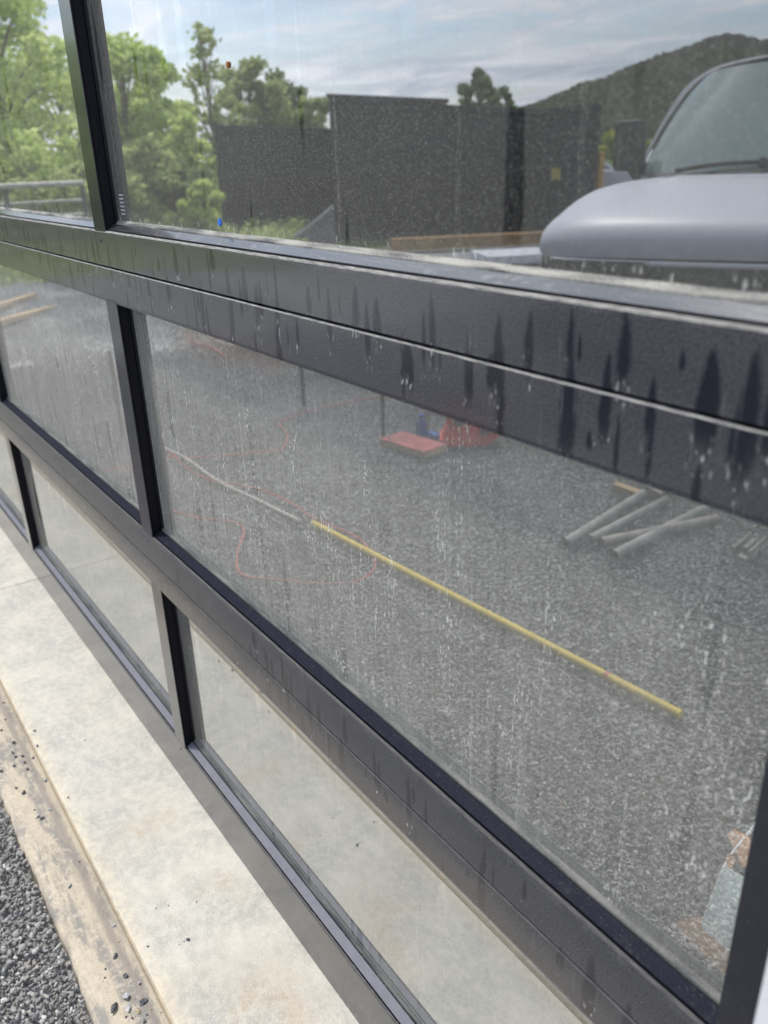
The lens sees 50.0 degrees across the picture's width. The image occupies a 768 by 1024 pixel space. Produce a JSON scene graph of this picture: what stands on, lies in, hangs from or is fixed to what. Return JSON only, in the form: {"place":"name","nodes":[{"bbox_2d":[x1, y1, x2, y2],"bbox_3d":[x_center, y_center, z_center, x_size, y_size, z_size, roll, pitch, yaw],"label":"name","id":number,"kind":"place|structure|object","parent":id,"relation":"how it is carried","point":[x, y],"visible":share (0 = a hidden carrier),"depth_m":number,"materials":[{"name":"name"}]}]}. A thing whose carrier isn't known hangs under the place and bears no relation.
{"place":"outdoors","nodes":[
{"label":"outdoors","id":0,"kind":"place"},
{"bbox_2d":[0,798,92,1023],"bbox_3d":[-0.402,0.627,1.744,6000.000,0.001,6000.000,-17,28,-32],"label":"ground","id":1,"kind":"structure","parent":0,"point":[37,974],"depth_m":1.42,"materials":[{"name":"grey gravel"}]},
{"bbox_2d":[0,679,173,1023],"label":"concrete strip","id":2,"kind":"object","parent":1,"relation":"on","point":[83,913],"visible":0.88,"depth_m":1.50,"materials":[{"name":"beige concrete"}]},
{"bbox_2d":[111,1002,116,1013],"bbox_3d":[-0.423,0.776,1.289,0.007,0.008,0.020,-3,23,-3],"label":"pebble","id":3,"kind":"object","parent":2,"relation":"on","point":[113,1006],"visible":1,"depth_m":1.29,"materials":[{"name":"grey stone"}]},
{"bbox_2d":[123,992,129,998],"bbox_3d":[-0.409,0.769,1.307,0.011,0.007,0.010,5,24,15],"label":"pebble","id":4,"kind":"object","parent":2,"relation":"on","point":[126,995],"visible":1,"depth_m":1.30,"materials":[{"name":"grey stone"}]},
{"bbox_2d":[126,1004,130,1011],"bbox_3d":[-0.400,0.777,1.290,0.009,0.004,0.014,-17,28,-32],"label":"pebble","id":5,"kind":"object","parent":2,"relation":"on","point":[128,1007],"visible":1,"depth_m":1.29,"materials":[{"name":"grey stone"}]},
{"bbox_2d":[140,998,147,1006],"bbox_3d":[-0.379,0.772,1.298,0.015,0.005,0.009,-17,28,-32],"label":"pebble","id":6,"kind":"object","parent":2,"relation":"on","point":[143,1001],"visible":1,"depth_m":1.30,"materials":[{"name":"grey stone"}]},
{"bbox_2d":[0,527,358,1023],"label":"concrete apron","id":7,"kind":"object","parent":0,"point":[151,835],"depth_m":1.60,"materials":[{"name":"grey concrete"}]},
{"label":"building wall","id":8,"kind":"structure","parent":7,"relation":"on","visible":0},
{"bbox_2d":[754,961,767,1023],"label":"white wall trim","id":9,"kind":"structure","parent":8,"relation":"attached to","point":[761,1016],"depth_m":0.46,"materials":[{"name":"white paint"}]},
{"bbox_2d":[464,423,767,892],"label":"room floor","id":10,"kind":"structure","parent":0,"point":[710,692],"depth_m":2.30,"materials":[{"name":"concrete"}]},
{"bbox_2d":[432,0,767,291],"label":"room walls","id":11,"kind":"structure","parent":10,"relation":"on","point":[512,128],"depth_m":6.30,"materials":[{"name":"glass"}]},
{"bbox_2d":[712,824,753,919],"bbox_3d":[0.671,0.660,1.327,0.310,0.124,0.303,-17,28,-32],"label":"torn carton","id":12,"kind":"object","parent":10,"relation":"on","point":[728,898],"visible":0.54,"depth_m":1.37,"materials":[{"name":"white cardboard"}]},
{"bbox_3d":[0.274,-0.055,0.393,0.096,2.200,0.015,-17,28,-32],"label":"door jamb","id":13,"kind":"object","parent":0,"visible":0},
{"bbox_2d":[0,0,767,1023],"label":"glazed garage door","id":14,"kind":"structure","parent":13,"relation":"attached to","point":[246,524],"depth_m":0.92,"materials":[{"name":"black"}]},
{"bbox_2d":[119,194,124,214],"bbox_3d":[-0.401,-0.470,1.260,0.001,0.030,0.018,-17,28,-32],"label":"etched glass mark","id":15,"kind":"object","parent":14,"relation":"attached to","point":[121,202],"visible":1,"depth_m":1.26,"materials":[{"name":"grey glass"}]},
{"bbox_2d":[0,418,637,1023],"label":"door section","id":16,"kind":"structure","parent":14,"relation":"in","point":[404,929],"depth_m":1.29,"materials":[{"name":"black"}]},
{"bbox_2d":[0,240,767,1023],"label":"door section","id":17,"kind":"structure","parent":14,"relation":"in","point":[312,485],"depth_m":0.86,"materials":[{"name":"black"}]},
{"bbox_2d":[0,0,767,427],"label":"door section","id":18,"kind":"structure","parent":14,"relation":"in","point":[311,152],"depth_m":0.82,"materials":[{"name":"black"}]}
]}

